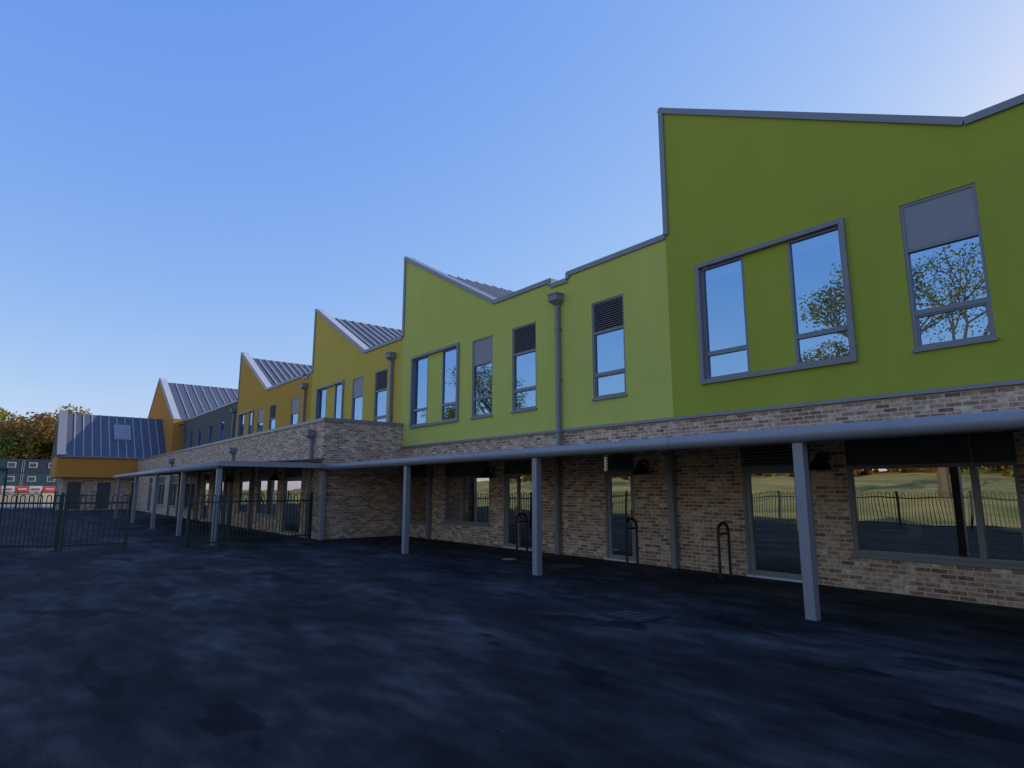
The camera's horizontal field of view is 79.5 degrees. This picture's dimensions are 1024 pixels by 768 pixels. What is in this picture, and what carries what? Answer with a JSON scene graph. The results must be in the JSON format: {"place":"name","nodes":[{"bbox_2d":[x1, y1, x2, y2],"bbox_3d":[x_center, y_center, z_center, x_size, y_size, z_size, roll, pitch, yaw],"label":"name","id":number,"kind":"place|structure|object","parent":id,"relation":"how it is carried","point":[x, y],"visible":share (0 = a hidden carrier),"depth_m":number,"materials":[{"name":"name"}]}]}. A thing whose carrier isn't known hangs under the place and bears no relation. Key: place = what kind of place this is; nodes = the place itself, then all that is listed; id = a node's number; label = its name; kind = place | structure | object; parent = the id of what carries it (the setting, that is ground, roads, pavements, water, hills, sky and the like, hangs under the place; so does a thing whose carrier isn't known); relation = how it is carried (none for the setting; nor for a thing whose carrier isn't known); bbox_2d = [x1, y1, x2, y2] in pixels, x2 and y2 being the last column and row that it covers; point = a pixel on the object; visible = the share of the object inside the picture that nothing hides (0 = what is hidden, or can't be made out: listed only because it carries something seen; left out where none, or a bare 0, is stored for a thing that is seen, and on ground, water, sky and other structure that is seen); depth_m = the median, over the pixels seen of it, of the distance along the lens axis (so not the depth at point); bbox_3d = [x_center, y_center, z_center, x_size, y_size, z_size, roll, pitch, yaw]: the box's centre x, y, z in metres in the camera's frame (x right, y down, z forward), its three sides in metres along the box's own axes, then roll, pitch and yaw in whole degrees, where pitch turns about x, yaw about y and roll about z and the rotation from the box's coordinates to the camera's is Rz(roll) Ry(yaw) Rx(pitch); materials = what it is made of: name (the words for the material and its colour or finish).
{"place":"outdoors","nodes":[
{"label":"outdoors","id":0,"kind":"place"},
{"bbox_2d":[0,468,7,524],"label":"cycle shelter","id":1,"kind":"object","parent":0,"point":[6,474],"visible":0.87,"depth_m":29.07,"materials":[{"name":"grey metal"}]},
{"bbox_2d":[1,486,14,492],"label":"plastic barrier","id":2,"kind":"object","parent":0,"point":[10,488],"visible":0.61,"depth_m":91.98,"materials":[{"name":"white paint"}]},
{"bbox_2d":[0,473,21,486],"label":"portable cabin","id":3,"kind":"object","parent":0,"point":[13,479],"visible":0.71,"depth_m":115.56,"materials":[{"name":"teal metal"}]},
{"bbox_2d":[0,459,23,472],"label":"portable cabin","id":4,"kind":"object","parent":3,"relation":"on","point":[14,465],"visible":0.98,"depth_m":115.88,"materials":[{"name":"blue metal"}]},
{"bbox_2d":[0,501,52,508],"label":"paved path","id":5,"kind":"structure","parent":0,"point":[26,506],"depth_m":63.85,"materials":[{"name":"grey concrete"}]},
{"bbox_2d":[0,493,53,500],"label":"earth bank","id":6,"kind":"structure","parent":0,"point":[45,495],"depth_m":88.88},
{"bbox_2d":[15,486,28,492],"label":"plastic barrier","id":7,"kind":"object","parent":6,"relation":"on","point":[21,488],"visible":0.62,"depth_m":92.93,"materials":[{"name":"white paint"}]},
{"bbox_2d":[42,486,55,492],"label":"plastic barrier","id":8,"kind":"object","parent":6,"relation":"on","point":[51,489],"visible":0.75,"depth_m":94.95,"materials":[{"name":"white paint"}]},
{"bbox_2d":[29,486,42,492],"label":"plastic barrier","id":9,"kind":"object","parent":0,"point":[35,488],"visible":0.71,"depth_m":93.93,"materials":[{"name":"white paint"}]},
{"bbox_2d":[21,473,57,486],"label":"portable cabin","id":10,"kind":"object","parent":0,"point":[36,479],"visible":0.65,"depth_m":118.03,"materials":[{"name":"teal metal"}]},
{"bbox_2d":[22,459,51,472],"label":"portable cabin","id":11,"kind":"object","parent":10,"relation":"on","point":[36,466],"visible":0.59,"depth_m":118.15,"materials":[{"name":"blue metal"}]},
{"bbox_2d":[0,508,1023,767],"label":"asphalt playground","id":12,"kind":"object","parent":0,"point":[158,646],"visible":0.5,"depth_m":5.98},
{"bbox_2d":[0,491,41,510],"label":"metal fence","id":13,"kind":"object","parent":12,"relation":"on","point":[23,497],"visible":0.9,"depth_m":47.73,"materials":[{"name":"metal"}]},
{"bbox_2d":[0,493,64,551],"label":"metal fence","id":14,"kind":"object","parent":12,"relation":"on","point":[59,521],"visible":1,"depth_m":16.79,"materials":[{"name":"black metal"}]},
{"bbox_2d":[51,491,102,516],"bbox_3d":[-26.829,7.396,38.048,2.480,1.560,0.080,8,-12,-38],"label":"metal fence","id":15,"kind":"object","parent":12,"relation":"on","point":[75,514],"visible":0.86,"depth_m":38.07,"materials":[{"name":"metal"}]},
{"bbox_2d":[59,494,131,550],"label":"fence gate","id":16,"kind":"structure","parent":12,"relation":"on","point":[124,543],"depth_m":17.29,"materials":[{"name":"black metal"}]},
{"bbox_2d":[184,494,232,547],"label":"fence gate","id":17,"kind":"structure","parent":12,"relation":"on","point":[190,502],"depth_m":17.99,"materials":[{"name":"black metal"}]},
{"bbox_2d":[113,458,324,545],"bbox_3d":[-14.951,5.180,28.407,3.417,2.720,23.300,8,-12,-38],"label":"entrance canopy","id":18,"kind":"object","parent":12,"relation":"on","point":[219,466],"visible":0.86,"depth_m":21.90,"materials":[{"name":"grey metal"}]},
{"bbox_2d":[210,492,312,543],"bbox_3d":[-7.978,4.288,19.862,3.191,1.560,0.085,9,-13,-42],"label":"metal fence","id":19,"kind":"object","parent":12,"relation":"on","point":[290,501],"visible":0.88,"depth_m":19.96,"materials":[{"name":"black metal"}]},
{"bbox_2d":[516,512,528,552],"bbox_3d":[0.267,3.998,16.631,0.466,1.042,0.116,8,-12,-38],"label":"hoop barrier","id":20,"kind":"object","parent":12,"relation":"on","point":[522,513],"visible":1,"depth_m":16.64,"materials":[{"name":"black metal"}]},
{"bbox_2d":[547,563,589,568],"bbox_3d":[1.233,3.962,13.385,0.620,0.012,0.704,8,-12,-38],"label":"manhole cover","id":21,"kind":"object","parent":12,"relation":"on","point":[569,566],"visible":1,"depth_m":13.30,"materials":[{"name":"metal"}]},
{"bbox_2d":[625,517,640,565],"bbox_3d":[2.669,3.498,13.704,0.466,1.042,0.116,8,-12,-38],"label":"hoop barrier","id":22,"kind":"object","parent":12,"relation":"on","point":[626,537],"visible":1,"depth_m":13.71,"materials":[{"name":"black metal"}]},
{"bbox_2d":[597,608,669,623],"bbox_3d":[1.606,3.070,8.167,0.620,0.012,0.724,8,-12,-38],"label":"manhole cover","id":23,"kind":"object","parent":12,"relation":"on","point":[633,615],"visible":1,"depth_m":8.14,"materials":[{"name":"metal"}]},
{"bbox_2d":[318,409,1023,620],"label":"entrance canopy","id":24,"kind":"object","parent":12,"relation":"on","point":[798,438],"visible":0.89,"depth_m":8.44,"materials":[{"name":"grey metal"}]},
{"bbox_2d":[717,521,733,577],"bbox_3d":[4.116,3.197,11.941,0.466,1.042,0.116,8,-12,-38],"label":"hoop barrier","id":25,"kind":"object","parent":12,"relation":"on","point":[719,549],"visible":1,"depth_m":11.94,"materials":[{"name":"black metal"}]},
{"bbox_2d":[0,0,1023,421],"label":"sky","id":26,"kind":"structure","parent":0,"point":[184,184],"materials":[{"name":"blue"}]},
{"label":"ground","id":27,"kind":"structure","parent":0,"visible":0},
{"bbox_2d":[0,403,91,492],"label":"distant trees","id":28,"kind":"object","parent":27,"relation":"on","point":[33,437],"visible":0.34,"depth_m":141.96,"materials":[{"name":"green plant"}]},
{"bbox_2d":[50,104,1023,607],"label":"walls","id":29,"kind":"structure","parent":27,"relation":"on","point":[736,184],"depth_m":13.41,"materials":[{"name":"paint"}]},
{"bbox_2d":[160,309,368,418],"bbox_3d":[-19.990,-0.982,43.311,0.865,4.738,43.134,8,-13,-40],"label":"gable capping","id":30,"kind":"object","parent":29,"relation":"on","point":[172,404],"visible":0.86,"depth_m":38.86,"materials":[{"name":"grey metal"}]},
{"bbox_2d":[269,471,281,479],"bbox_3d":[-9.198,3.558,23.880,0.403,0.354,0.403,-1,-10,6],"label":"wall lamp","id":31,"kind":"object","parent":29,"relation":"attached to","point":[274,476],"visible":1,"depth_m":23.79,"materials":[{"name":"black metal"}]},
{"bbox_2d":[66,274,512,457],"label":"roofs","id":32,"kind":"structure","parent":29,"relation":"on","point":[92,435],"depth_m":51.84,"materials":[{"name":"metal"}]},
{"bbox_2d":[166,291,678,568],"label":"downpipes","id":33,"kind":"object","parent":29,"relation":"attached to","point":[555,299],"visible":0.77,"depth_m":16.89,"materials":[{"name":"grey metal"}]},
{"bbox_2d":[481,466,494,477],"bbox_3d":[-0.733,2.620,18.395,0.403,0.354,0.403,-1,-10,6],"label":"wall lamp","id":34,"kind":"object","parent":29,"relation":"attached to","point":[487,473],"visible":1,"depth_m":18.29,"materials":[{"name":"black metal"}]},
{"bbox_2d":[51,94,1023,460],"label":"parapet copings","id":35,"kind":"object","parent":29,"relation":"on","point":[823,116],"visible":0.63,"depth_m":14.56,"materials":[{"name":"metal"}]},
{"bbox_2d":[114,182,1023,584],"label":"windows and doors","id":36,"kind":"structure","parent":29,"relation":"attached to","point":[954,500],"depth_m":11.51,"materials":[{"name":"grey glass"}]},
{"bbox_2d":[632,458,649,473],"bbox_3d":[2.915,1.860,13.951,0.403,0.354,0.403,-1,-10,6],"label":"wall lamp","id":37,"kind":"object","parent":29,"relation":"attached to","point":[640,468],"visible":1,"depth_m":13.85,"materials":[{"name":"black metal"}]},
{"bbox_2d":[809,450,831,469],"bbox_3d":[5.431,1.336,10.886,0.403,0.354,0.403,-1,-10,6],"label":"wall lamp","id":38,"kind":"object","parent":29,"relation":"attached to","point":[819,462],"visible":0.96,"depth_m":10.80,"materials":[{"name":"black metal"}]}
]}

